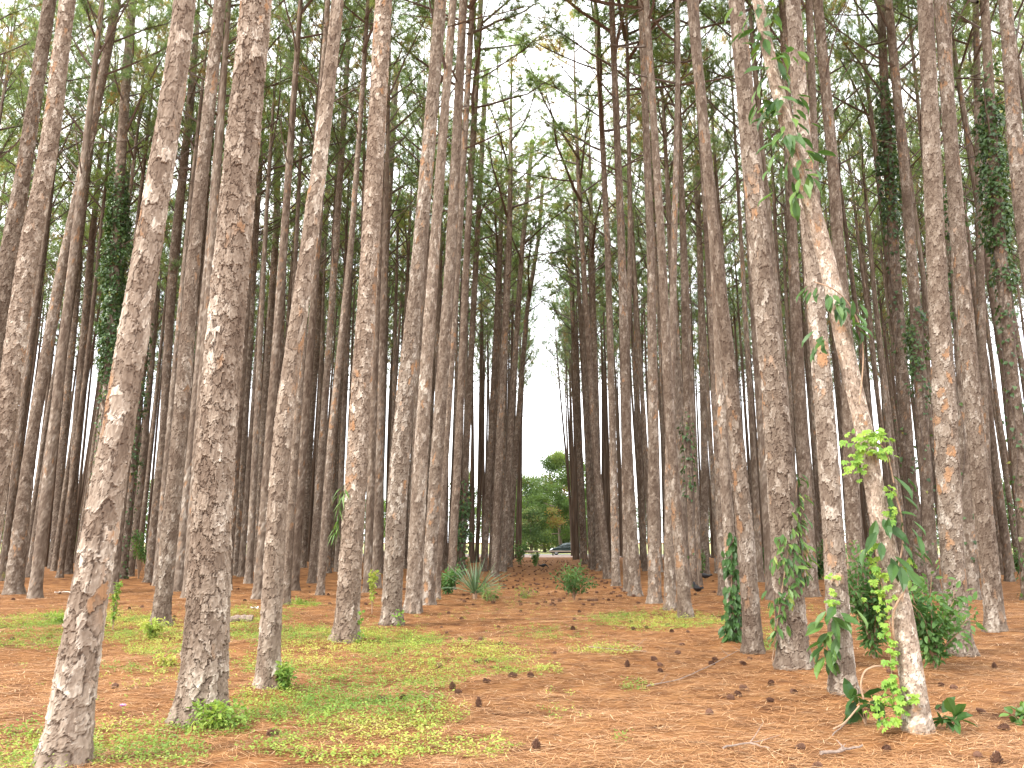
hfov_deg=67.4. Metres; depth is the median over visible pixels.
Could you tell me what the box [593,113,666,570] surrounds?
pine tree
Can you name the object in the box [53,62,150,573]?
pine tree
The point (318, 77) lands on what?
pine tree
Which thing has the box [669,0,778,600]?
pine tree
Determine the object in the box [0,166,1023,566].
distant pines
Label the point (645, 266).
pine tree
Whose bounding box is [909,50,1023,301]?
pine tree
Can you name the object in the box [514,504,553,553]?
leafy tree
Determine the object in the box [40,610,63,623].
weed clump
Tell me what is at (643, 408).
pine tree
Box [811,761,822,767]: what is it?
pine cone
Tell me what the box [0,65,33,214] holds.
pine tree
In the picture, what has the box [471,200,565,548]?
pine tree
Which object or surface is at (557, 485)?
broad pine
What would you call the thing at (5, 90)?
pine tree
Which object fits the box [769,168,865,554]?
pine tree
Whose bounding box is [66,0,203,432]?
pine tree
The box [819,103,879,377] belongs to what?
pine tree
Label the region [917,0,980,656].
pine tree
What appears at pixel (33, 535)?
pine tree
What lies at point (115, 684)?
pine cone
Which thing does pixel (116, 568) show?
pine tree
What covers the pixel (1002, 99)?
pine tree
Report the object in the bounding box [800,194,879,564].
pine tree
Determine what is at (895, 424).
pine tree
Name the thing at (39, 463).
pine tree
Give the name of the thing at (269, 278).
pine tree
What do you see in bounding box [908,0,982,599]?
pine tree
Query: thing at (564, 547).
parked car
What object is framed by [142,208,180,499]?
pine tree
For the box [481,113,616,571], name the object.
pine tree
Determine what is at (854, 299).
pine tree
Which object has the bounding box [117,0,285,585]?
pine tree
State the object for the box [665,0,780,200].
pine tree
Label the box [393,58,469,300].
pine tree
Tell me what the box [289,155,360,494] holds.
pine tree
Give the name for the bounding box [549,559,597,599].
bush
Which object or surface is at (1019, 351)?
pine tree
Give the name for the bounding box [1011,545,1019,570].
bush
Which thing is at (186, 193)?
pine tree
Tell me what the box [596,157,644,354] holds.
pine tree
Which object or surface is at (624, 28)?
pine tree
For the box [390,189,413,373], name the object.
pine tree
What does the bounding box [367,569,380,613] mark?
weed stalk
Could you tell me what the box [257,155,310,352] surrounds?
pine tree
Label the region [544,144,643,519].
pine tree
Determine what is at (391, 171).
pine tree
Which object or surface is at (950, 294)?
pine tree
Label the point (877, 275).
pine tree
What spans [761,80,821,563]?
pine tree
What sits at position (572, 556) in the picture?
verge
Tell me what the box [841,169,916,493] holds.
pine tree
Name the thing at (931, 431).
pine tree
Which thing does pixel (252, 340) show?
pine tree
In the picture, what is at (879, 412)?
pine tree
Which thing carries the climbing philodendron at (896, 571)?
attached to the pine tree at (919, 719)
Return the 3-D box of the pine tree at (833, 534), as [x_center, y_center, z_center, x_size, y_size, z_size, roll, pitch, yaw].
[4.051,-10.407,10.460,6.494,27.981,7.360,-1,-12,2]
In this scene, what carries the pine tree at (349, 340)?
on the forest floor
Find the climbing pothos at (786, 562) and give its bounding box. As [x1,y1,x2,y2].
[761,474,819,662]
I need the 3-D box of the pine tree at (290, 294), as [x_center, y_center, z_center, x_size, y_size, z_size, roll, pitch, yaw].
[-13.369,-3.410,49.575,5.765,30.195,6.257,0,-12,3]
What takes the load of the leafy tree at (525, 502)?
on the grass field
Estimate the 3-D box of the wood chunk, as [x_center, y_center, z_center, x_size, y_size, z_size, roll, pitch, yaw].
[-5.720,4.963,16.196,0.511,0.203,0.187,1,-12,-6]
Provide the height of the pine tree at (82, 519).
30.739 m
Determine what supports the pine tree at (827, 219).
on the forest floor
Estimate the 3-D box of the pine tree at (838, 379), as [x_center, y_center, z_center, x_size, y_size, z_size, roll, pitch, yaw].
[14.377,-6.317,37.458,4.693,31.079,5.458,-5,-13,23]
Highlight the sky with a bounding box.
[0,0,1023,542]
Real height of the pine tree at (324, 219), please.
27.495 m
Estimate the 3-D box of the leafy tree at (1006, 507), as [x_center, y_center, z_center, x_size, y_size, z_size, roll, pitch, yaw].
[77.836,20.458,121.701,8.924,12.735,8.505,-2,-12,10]
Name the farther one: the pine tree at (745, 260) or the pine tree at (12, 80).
the pine tree at (745, 260)
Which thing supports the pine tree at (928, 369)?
on the forest floor
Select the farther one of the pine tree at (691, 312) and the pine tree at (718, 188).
the pine tree at (691, 312)
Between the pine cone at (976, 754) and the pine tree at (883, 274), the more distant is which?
the pine tree at (883, 274)
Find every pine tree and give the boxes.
[0,0,55,167]
[0,0,56,370]
[0,0,75,546]
[0,0,84,208]
[0,0,87,198]
[0,0,88,59]
[0,0,116,267]
[0,1,118,580]
[0,2,70,176]
[0,3,45,115]
[0,52,102,256]
[0,57,36,219]
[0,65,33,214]
[0,71,100,518]
[0,80,93,234]
[0,130,12,231]
[0,165,60,279]
[0,171,67,564]
[1,0,238,594]
[2,138,88,262]
[8,0,127,224]
[12,0,150,222]
[13,28,147,576]
[25,107,133,570]
[26,0,158,598]
[30,0,195,767]
[39,28,156,577]
[39,132,99,448]
[46,165,128,568]
[50,147,135,570]
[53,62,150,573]
[57,120,183,306]
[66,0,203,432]
[67,44,180,272]
[74,155,167,566]
[83,117,185,522]
[83,165,169,283]
[90,0,198,482]
[90,25,231,576]
[92,211,136,350]
[94,1,226,578]
[98,115,185,260]
[106,0,238,582]
[107,0,214,250]
[109,0,238,593]
[116,0,275,346]
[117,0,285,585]
[123,182,182,365]
[125,173,187,568]
[131,45,224,371]
[134,103,196,570]
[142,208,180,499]
[145,0,312,591]
[149,0,225,626]
[153,15,277,365]
[159,166,211,357]
[160,200,186,343]
[164,0,272,728]
[166,128,289,261]
[166,231,266,364]
[180,0,304,597]
[180,124,225,220]
[181,163,279,329]
[187,35,308,241]
[191,19,316,272]
[203,0,352,588]
[204,0,349,583]
[208,101,330,245]
[214,59,347,575]
[236,1,309,576]
[240,72,305,540]
[245,197,288,563]
[250,0,414,599]
[252,0,343,689]
[253,125,332,571]
[254,202,328,329]
[254,215,288,316]
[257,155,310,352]
[258,23,366,280]
[258,45,349,389]
[258,190,330,486]
[263,126,360,372]
[265,0,361,303]
[269,0,373,590]
[269,121,348,336]
[270,0,393,307]
[271,194,326,325]
[273,0,370,604]
[276,20,362,573]
[278,0,400,198]
[278,109,400,572]
[286,0,409,583]
[286,193,342,329]
[286,250,340,342]
[288,163,358,567]
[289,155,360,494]
[295,99,404,571]
[297,1,401,267]
[309,0,464,587]
[315,0,396,594]
[319,162,403,567]
[322,169,413,567]
[324,239,357,451]
[325,48,450,304]
[325,209,398,456]
[325,211,392,492]
[326,157,360,383]
[327,0,391,643]
[333,118,395,334]
[338,0,434,592]
[342,120,444,447]
[343,94,445,573]
[348,173,412,344]
[352,0,567,589]
[356,118,446,332]
[358,194,413,503]
[363,19,470,214]
[364,1,501,332]
[378,0,446,625]
[384,194,412,470]
[388,193,445,538]
[389,150,483,568]
[390,0,554,599]
[390,188,461,288]
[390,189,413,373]
[391,0,491,520]
[392,121,484,335]
[393,0,538,613]
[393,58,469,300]
[394,126,487,570]
[399,43,496,384]
[399,206,485,544]
[417,0,502,605]
[419,22,584,576]
[429,218,481,426]
[432,106,556,571]
[432,151,503,343]
[442,198,494,358]
[442,212,491,562]
[443,59,557,574]
[458,211,492,441]
[460,213,553,517]
[461,148,544,389]
[463,155,541,564]
[465,137,539,569]
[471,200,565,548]
[475,0,640,578]
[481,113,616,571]
[482,193,555,533]
[486,172,582,566]
[487,0,671,585]
[508,0,685,596]
[516,110,599,569]
[522,108,645,570]
[523,0,752,591]
[527,0,721,603]
[530,158,616,330]
[531,195,617,564]
[532,144,603,567]
[542,167,617,351]
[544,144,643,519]
[573,81,686,549]
[582,0,755,588]
[584,15,740,506]
[588,1,736,578]
[588,193,668,347]
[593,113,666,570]
[595,193,646,345]
[595,217,646,565]
[596,118,672,571]
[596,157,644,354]
[596,168,677,567]
[597,0,694,618]
[601,0,725,585]
[604,23,722,475]
[606,0,783,610]
[608,87,700,489]
[612,194,668,520]
[616,193,696,564]
[625,109,702,331]
[626,143,695,278]
[629,0,778,595]
[632,76,779,574]
[634,70,726,572]
[635,173,704,335]
[635,217,690,355]
[651,47,739,298]
[659,0,777,275]
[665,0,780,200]
[665,181,746,424]
[667,203,739,323]
[668,0,796,502]
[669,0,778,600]
[669,98,776,569]
[677,224,739,541]
[678,134,744,259]
[678,164,778,325]
[679,228,741,367]
[683,0,792,581]
[687,0,765,654]
[697,0,741,640]
[702,0,820,238]
[722,161,779,358]
[722,186,754,538]
[727,61,836,325]
[728,0,814,670]
[728,14,873,268]
[728,98,876,522]
[728,153,784,323]
[729,177,802,339]
[735,0,853,602]
[735,130,821,274]
[744,0,833,597]
[752,0,936,734]
[755,0,847,166]
[755,0,918,372]
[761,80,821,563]
[762,17,843,466]
[765,122,803,545]
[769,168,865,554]
[771,149,824,417]
[772,181,802,564]
[773,0,907,586]
[778,104,851,374]
[779,0,864,607]
[779,0,879,431]
[779,233,820,546]
[783,217,850,362]
[785,0,860,696]
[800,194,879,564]
[801,0,950,594]
[801,0,969,592]
[801,184,859,534]
[818,60,896,543]
[819,30,918,576]
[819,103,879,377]
[820,103,907,558]
[822,123,923,364]
[829,170,905,551]
[833,4,981,346]
[840,57,968,502]
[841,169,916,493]
[844,0,970,182]
[849,207,920,529]
[850,119,924,325]
[854,107,969,518]
[858,0,998,499]
[863,159,930,357]
[864,0,1008,425]
[867,13,1015,581]
[869,0,1023,293]
[874,180,926,372]
[875,100,978,567]
[878,132,927,343]
[895,0,1023,183]
[897,56,1003,574]
[899,9,979,577]
[905,3,1023,397]
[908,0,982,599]
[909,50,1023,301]
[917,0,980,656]
[918,102,1015,571]
[923,136,1017,557]
[933,0,1023,599]
[934,0,1008,632]
[941,72,1022,298]
[953,0,1023,250]
[956,5,1023,265]
[958,17,1023,280]
[962,113,1015,285]
[965,1,1023,78]
[966,181,1018,485]
[967,88,1022,318]
[970,196,1023,339]
[974,87,1022,329]
[998,0,1023,122]
[998,0,1023,290]
[1008,178,1023,321]
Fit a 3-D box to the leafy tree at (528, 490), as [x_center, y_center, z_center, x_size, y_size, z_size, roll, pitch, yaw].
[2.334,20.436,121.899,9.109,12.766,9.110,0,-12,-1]
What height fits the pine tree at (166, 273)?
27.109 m
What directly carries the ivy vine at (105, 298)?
attached to the pine tree at (125, 114)
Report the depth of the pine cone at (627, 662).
9.91 m
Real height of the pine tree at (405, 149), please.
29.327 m
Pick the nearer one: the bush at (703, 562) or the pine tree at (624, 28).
the pine tree at (624, 28)
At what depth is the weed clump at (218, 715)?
6.65 m
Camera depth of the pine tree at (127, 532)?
34.43 m
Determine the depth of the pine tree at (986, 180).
43.92 m
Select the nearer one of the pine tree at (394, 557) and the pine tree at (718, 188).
the pine tree at (394, 557)
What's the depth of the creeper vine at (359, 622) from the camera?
12.36 m
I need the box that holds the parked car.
[550,543,579,554]
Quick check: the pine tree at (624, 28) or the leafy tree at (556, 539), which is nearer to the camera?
the pine tree at (624, 28)
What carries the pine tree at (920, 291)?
on the forest floor
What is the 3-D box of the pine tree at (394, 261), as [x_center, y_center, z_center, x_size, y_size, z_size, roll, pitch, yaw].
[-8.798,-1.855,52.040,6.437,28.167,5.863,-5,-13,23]
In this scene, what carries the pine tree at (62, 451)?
on the forest floor
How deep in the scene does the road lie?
100.15 m
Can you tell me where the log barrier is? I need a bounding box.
[549,551,570,555]
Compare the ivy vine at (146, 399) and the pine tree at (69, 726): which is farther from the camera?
the ivy vine at (146, 399)
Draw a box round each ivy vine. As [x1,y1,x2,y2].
[90,164,133,477]
[119,303,154,578]
[456,479,473,574]
[677,412,702,586]
[872,75,922,589]
[901,306,938,593]
[942,173,976,588]
[971,61,1023,597]
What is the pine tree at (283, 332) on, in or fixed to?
on the forest floor
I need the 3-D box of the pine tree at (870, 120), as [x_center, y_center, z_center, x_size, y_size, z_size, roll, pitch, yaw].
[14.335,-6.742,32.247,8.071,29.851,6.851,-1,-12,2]
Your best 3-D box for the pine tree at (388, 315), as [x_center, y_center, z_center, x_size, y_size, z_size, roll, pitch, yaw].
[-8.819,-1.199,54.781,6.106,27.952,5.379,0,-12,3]
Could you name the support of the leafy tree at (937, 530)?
on the grass field
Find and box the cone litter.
[11,560,942,605]
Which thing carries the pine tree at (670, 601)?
on the forest floor
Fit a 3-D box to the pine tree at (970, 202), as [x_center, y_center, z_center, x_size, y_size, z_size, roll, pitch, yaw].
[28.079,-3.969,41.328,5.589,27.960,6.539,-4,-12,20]
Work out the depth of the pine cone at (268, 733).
6.39 m
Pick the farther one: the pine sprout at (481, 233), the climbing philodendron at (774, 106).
the pine sprout at (481, 233)
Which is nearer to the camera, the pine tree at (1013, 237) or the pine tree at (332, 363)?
the pine tree at (1013, 237)
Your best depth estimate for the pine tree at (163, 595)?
15.67 m
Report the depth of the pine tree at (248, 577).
32.02 m
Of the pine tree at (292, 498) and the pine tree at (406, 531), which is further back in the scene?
the pine tree at (406, 531)
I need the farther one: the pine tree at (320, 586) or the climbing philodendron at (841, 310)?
the pine tree at (320, 586)
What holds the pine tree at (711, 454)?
on the forest floor
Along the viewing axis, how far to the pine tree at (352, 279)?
55.59 m
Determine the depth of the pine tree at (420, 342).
35.16 m
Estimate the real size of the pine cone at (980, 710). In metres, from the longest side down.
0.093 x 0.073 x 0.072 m
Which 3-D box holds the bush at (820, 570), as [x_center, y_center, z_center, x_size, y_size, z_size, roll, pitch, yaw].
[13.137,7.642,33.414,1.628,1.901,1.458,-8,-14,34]
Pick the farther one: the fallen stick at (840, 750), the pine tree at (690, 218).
the pine tree at (690, 218)
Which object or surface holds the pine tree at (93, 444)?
on the forest floor
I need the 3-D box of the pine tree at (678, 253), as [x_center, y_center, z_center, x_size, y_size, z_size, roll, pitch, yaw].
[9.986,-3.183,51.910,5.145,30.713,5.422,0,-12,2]
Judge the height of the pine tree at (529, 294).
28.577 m
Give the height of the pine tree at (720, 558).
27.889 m
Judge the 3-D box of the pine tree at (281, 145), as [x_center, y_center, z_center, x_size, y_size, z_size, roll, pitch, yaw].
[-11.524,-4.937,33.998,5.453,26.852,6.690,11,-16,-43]
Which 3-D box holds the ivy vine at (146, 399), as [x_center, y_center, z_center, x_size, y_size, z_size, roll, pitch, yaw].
[-16.910,2.348,34.516,0.920,12.539,0.977,-11,-16,43]
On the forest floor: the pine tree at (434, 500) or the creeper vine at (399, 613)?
the pine tree at (434, 500)
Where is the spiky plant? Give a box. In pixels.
[441,552,504,598]
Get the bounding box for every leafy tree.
[144,479,150,538]
[384,498,385,542]
[448,468,476,533]
[475,486,534,550]
[475,492,481,537]
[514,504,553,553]
[515,473,548,550]
[523,486,553,549]
[532,509,558,551]
[545,505,587,546]
[550,458,587,531]
[636,496,662,540]
[935,512,938,545]
[1001,473,1015,547]
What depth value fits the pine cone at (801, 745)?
6.11 m
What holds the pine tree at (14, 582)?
on the forest floor
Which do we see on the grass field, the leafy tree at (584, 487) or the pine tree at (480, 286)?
the leafy tree at (584, 487)
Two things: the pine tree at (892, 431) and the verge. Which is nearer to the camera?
the pine tree at (892, 431)
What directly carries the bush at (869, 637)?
on the forest floor
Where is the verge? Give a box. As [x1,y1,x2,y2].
[466,555,939,557]
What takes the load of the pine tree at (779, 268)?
on the forest floor
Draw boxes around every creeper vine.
[356,609,364,642]
[390,609,405,625]
[824,573,840,606]
[833,485,919,732]
[839,427,897,482]
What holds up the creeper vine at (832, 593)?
attached to the pine tree at (833, 534)
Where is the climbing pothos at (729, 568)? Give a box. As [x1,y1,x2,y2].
[721,532,738,614]
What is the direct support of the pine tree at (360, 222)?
on the forest floor
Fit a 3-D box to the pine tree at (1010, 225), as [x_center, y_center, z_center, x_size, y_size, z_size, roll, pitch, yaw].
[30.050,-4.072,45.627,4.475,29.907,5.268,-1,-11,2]
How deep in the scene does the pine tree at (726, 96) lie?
31.83 m
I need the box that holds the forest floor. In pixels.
[0,543,1023,767]
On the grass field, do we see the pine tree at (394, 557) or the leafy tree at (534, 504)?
the leafy tree at (534, 504)
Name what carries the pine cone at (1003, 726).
on the forest floor
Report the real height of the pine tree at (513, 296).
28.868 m
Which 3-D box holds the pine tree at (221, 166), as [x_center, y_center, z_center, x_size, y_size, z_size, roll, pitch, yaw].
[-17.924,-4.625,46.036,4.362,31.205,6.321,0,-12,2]
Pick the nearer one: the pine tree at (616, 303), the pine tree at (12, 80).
the pine tree at (12, 80)
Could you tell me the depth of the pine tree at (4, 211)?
51.01 m
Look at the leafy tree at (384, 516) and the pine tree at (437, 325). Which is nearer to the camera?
the pine tree at (437, 325)
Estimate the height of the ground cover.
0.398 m
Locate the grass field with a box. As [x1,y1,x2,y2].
[0,544,1012,553]
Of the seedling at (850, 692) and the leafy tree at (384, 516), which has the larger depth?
the leafy tree at (384, 516)
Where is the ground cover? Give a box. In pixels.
[0,597,822,767]
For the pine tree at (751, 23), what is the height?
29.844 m
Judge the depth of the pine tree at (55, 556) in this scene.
44.35 m
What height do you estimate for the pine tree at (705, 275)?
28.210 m
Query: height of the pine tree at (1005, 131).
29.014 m
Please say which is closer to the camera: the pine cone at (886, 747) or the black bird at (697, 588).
the pine cone at (886, 747)
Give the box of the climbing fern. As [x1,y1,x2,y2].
[328,487,349,543]
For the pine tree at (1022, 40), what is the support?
on the forest floor
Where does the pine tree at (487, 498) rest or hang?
on the forest floor
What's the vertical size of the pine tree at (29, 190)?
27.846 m
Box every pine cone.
[111,682,118,688]
[266,728,279,736]
[449,681,455,689]
[475,696,481,706]
[508,672,517,677]
[527,672,533,677]
[532,738,540,750]
[624,659,629,666]
[650,656,656,660]
[705,708,713,715]
[726,694,734,699]
[734,690,741,696]
[739,684,749,690]
[766,697,773,701]
[767,680,774,685]
[794,742,805,749]
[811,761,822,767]
[882,744,890,751]
[949,684,957,689]
[973,751,982,758]
[975,707,985,713]
[989,750,1003,765]
[997,723,1009,730]
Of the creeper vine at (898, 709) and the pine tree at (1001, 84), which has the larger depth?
the pine tree at (1001, 84)
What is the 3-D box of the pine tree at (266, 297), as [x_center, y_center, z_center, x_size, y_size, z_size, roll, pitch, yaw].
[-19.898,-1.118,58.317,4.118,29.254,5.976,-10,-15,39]
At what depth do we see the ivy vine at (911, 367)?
24.24 m
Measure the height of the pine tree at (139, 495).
29.800 m
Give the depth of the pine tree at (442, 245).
45.66 m
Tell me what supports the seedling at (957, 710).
on the forest floor
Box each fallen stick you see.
[588,640,645,651]
[647,645,738,685]
[722,723,780,748]
[819,739,862,754]
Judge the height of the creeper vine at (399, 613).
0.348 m
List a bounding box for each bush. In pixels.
[130,530,146,578]
[441,564,467,593]
[513,540,528,565]
[529,551,539,565]
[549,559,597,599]
[701,549,705,572]
[799,538,823,578]
[845,540,888,658]
[877,560,987,669]
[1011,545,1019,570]
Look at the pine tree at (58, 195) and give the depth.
39.94 m
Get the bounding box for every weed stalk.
[108,580,122,629]
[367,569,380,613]
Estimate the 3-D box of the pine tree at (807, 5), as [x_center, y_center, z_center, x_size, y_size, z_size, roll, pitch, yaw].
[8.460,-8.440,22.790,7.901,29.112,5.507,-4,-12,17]
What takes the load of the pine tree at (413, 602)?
on the forest floor
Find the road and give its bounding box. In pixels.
[466,554,939,555]
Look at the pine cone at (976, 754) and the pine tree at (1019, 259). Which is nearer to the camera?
the pine cone at (976, 754)
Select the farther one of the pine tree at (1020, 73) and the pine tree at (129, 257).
the pine tree at (129, 257)
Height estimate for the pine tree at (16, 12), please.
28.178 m
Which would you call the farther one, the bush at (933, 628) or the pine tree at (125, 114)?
the pine tree at (125, 114)
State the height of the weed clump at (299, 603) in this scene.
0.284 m
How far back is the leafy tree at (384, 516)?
139.01 m
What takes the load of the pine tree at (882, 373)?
on the forest floor
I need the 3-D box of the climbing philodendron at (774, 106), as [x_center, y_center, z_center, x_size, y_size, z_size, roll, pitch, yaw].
[2.655,-2.735,7.588,0.955,2.369,0.505,-4,-12,21]
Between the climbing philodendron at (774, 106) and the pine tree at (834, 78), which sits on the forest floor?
the pine tree at (834, 78)
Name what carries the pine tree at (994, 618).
on the forest floor
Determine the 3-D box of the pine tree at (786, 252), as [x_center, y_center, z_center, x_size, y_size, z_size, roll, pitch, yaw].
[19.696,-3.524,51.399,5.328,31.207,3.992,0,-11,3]
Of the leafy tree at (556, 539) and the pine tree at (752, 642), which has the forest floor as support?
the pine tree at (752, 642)
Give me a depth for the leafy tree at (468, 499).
148.86 m
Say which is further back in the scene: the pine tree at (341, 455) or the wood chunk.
the pine tree at (341, 455)
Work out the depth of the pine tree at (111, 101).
33.06 m
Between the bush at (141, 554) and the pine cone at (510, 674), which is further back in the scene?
the bush at (141, 554)
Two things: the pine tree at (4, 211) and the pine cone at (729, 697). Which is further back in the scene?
the pine tree at (4, 211)
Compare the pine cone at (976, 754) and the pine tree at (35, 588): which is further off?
the pine tree at (35, 588)
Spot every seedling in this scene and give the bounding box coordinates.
[842,678,890,725]
[933,696,976,733]
[999,701,1023,725]
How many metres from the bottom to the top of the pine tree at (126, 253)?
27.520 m
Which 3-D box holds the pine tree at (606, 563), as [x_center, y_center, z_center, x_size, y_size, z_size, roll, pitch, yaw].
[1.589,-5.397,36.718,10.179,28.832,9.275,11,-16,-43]
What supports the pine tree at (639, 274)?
on the forest floor
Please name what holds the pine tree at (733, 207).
on the forest floor
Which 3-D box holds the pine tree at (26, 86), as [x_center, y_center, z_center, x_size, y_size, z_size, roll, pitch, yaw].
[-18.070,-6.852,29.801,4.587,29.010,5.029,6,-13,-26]
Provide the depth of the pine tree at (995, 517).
38.92 m
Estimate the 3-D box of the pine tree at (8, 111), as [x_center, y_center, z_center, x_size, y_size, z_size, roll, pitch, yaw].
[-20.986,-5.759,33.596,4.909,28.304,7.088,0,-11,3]
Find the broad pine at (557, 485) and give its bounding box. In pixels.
[527,449,586,544]
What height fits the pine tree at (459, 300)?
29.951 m
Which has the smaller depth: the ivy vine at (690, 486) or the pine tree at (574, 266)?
the ivy vine at (690, 486)
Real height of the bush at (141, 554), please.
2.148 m
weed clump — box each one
[32,734,38,751]
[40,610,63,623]
[137,617,168,639]
[150,650,178,665]
[184,693,249,734]
[274,660,297,689]
[291,596,314,604]
[475,578,503,601]
[510,583,539,598]
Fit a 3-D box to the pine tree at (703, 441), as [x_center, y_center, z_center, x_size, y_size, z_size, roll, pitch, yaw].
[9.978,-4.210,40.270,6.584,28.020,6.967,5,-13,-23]
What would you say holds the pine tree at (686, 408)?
on the forest floor
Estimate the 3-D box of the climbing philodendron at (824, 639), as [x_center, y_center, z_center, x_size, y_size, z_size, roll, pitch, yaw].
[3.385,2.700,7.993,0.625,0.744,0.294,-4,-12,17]
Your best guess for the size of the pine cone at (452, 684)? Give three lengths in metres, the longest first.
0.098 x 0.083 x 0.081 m
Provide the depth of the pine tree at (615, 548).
30.64 m
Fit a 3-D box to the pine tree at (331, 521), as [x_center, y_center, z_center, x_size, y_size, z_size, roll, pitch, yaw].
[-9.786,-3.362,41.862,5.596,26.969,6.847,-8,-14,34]
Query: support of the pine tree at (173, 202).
on the forest floor
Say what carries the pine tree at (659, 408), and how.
on the forest floor
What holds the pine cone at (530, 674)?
on the forest floor
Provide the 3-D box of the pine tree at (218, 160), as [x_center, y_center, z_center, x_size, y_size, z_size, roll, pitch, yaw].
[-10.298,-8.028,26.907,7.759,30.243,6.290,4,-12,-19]
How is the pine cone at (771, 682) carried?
on the forest floor
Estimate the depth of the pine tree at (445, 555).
44.96 m
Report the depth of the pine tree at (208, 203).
38.74 m
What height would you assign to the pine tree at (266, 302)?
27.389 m
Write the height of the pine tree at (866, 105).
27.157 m
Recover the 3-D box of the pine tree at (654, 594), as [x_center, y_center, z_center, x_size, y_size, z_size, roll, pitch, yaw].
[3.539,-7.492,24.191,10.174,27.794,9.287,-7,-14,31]
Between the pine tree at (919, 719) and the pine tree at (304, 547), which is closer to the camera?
the pine tree at (919, 719)
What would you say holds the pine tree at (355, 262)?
on the forest floor
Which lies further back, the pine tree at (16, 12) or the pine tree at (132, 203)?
the pine tree at (132, 203)
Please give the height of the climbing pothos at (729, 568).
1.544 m
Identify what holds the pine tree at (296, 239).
on the forest floor
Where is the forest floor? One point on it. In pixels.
(52, 582)
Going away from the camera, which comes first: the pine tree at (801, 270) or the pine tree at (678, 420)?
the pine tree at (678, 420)
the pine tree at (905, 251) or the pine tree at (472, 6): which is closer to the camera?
the pine tree at (472, 6)
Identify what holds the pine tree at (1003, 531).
on the forest floor
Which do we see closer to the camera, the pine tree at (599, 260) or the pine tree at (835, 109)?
the pine tree at (835, 109)
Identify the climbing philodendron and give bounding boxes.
[724,2,836,221]
[796,282,873,403]
[805,606,867,678]
[859,476,932,591]
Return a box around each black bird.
[692,581,703,594]
[702,573,711,577]
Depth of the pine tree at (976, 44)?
25.72 m
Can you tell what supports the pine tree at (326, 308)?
on the forest floor
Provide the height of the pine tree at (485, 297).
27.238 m
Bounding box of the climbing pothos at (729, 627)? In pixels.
[718,573,741,642]
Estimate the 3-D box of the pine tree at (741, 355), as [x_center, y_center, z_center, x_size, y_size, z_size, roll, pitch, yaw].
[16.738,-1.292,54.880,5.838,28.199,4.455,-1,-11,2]
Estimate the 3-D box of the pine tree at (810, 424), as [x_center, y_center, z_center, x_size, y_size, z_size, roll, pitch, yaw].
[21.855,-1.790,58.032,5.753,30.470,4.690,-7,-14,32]
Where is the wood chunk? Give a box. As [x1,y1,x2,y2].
[230,614,253,621]
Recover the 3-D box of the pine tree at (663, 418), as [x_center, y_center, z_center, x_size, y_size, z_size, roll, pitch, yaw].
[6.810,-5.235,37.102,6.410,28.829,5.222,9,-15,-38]
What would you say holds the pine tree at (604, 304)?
on the forest floor
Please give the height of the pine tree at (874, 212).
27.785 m
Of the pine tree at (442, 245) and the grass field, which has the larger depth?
the grass field
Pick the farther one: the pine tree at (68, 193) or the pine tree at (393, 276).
the pine tree at (393, 276)
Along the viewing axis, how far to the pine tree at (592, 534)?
48.92 m
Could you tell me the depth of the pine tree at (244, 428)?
39.84 m
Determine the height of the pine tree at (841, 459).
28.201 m
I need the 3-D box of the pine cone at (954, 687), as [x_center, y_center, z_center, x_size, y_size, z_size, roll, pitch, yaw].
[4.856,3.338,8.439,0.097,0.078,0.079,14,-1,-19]
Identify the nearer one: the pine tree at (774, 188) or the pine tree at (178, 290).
the pine tree at (774, 188)
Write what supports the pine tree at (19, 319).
on the forest floor
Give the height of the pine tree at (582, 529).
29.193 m
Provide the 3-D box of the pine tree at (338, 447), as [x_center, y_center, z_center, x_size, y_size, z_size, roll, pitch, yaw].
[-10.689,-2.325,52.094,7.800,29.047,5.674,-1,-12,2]
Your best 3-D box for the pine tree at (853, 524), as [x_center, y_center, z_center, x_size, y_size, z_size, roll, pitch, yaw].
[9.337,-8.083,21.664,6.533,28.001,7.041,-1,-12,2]
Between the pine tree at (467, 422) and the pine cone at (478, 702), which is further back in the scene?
the pine tree at (467, 422)
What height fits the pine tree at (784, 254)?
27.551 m
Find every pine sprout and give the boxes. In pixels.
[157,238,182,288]
[462,100,489,210]
[470,210,489,261]
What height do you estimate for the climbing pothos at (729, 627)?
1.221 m
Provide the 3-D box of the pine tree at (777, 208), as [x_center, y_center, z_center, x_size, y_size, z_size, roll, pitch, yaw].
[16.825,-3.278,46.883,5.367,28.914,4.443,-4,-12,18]
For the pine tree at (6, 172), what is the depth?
39.09 m
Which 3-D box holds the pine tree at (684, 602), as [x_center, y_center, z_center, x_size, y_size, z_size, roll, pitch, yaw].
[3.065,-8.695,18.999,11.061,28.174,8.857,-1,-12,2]
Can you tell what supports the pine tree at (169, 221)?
on the forest floor
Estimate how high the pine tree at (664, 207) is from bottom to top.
26.538 m
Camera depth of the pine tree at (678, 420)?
33.50 m
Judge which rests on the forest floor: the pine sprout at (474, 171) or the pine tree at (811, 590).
the pine tree at (811, 590)
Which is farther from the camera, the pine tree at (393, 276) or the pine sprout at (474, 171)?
the pine tree at (393, 276)
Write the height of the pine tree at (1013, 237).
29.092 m
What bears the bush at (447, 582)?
on the forest floor
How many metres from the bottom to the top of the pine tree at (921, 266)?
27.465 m
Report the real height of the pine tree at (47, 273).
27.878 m
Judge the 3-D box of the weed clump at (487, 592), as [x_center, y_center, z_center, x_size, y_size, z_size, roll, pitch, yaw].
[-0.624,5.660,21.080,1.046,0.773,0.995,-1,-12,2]
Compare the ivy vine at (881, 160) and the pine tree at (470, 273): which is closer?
the ivy vine at (881, 160)

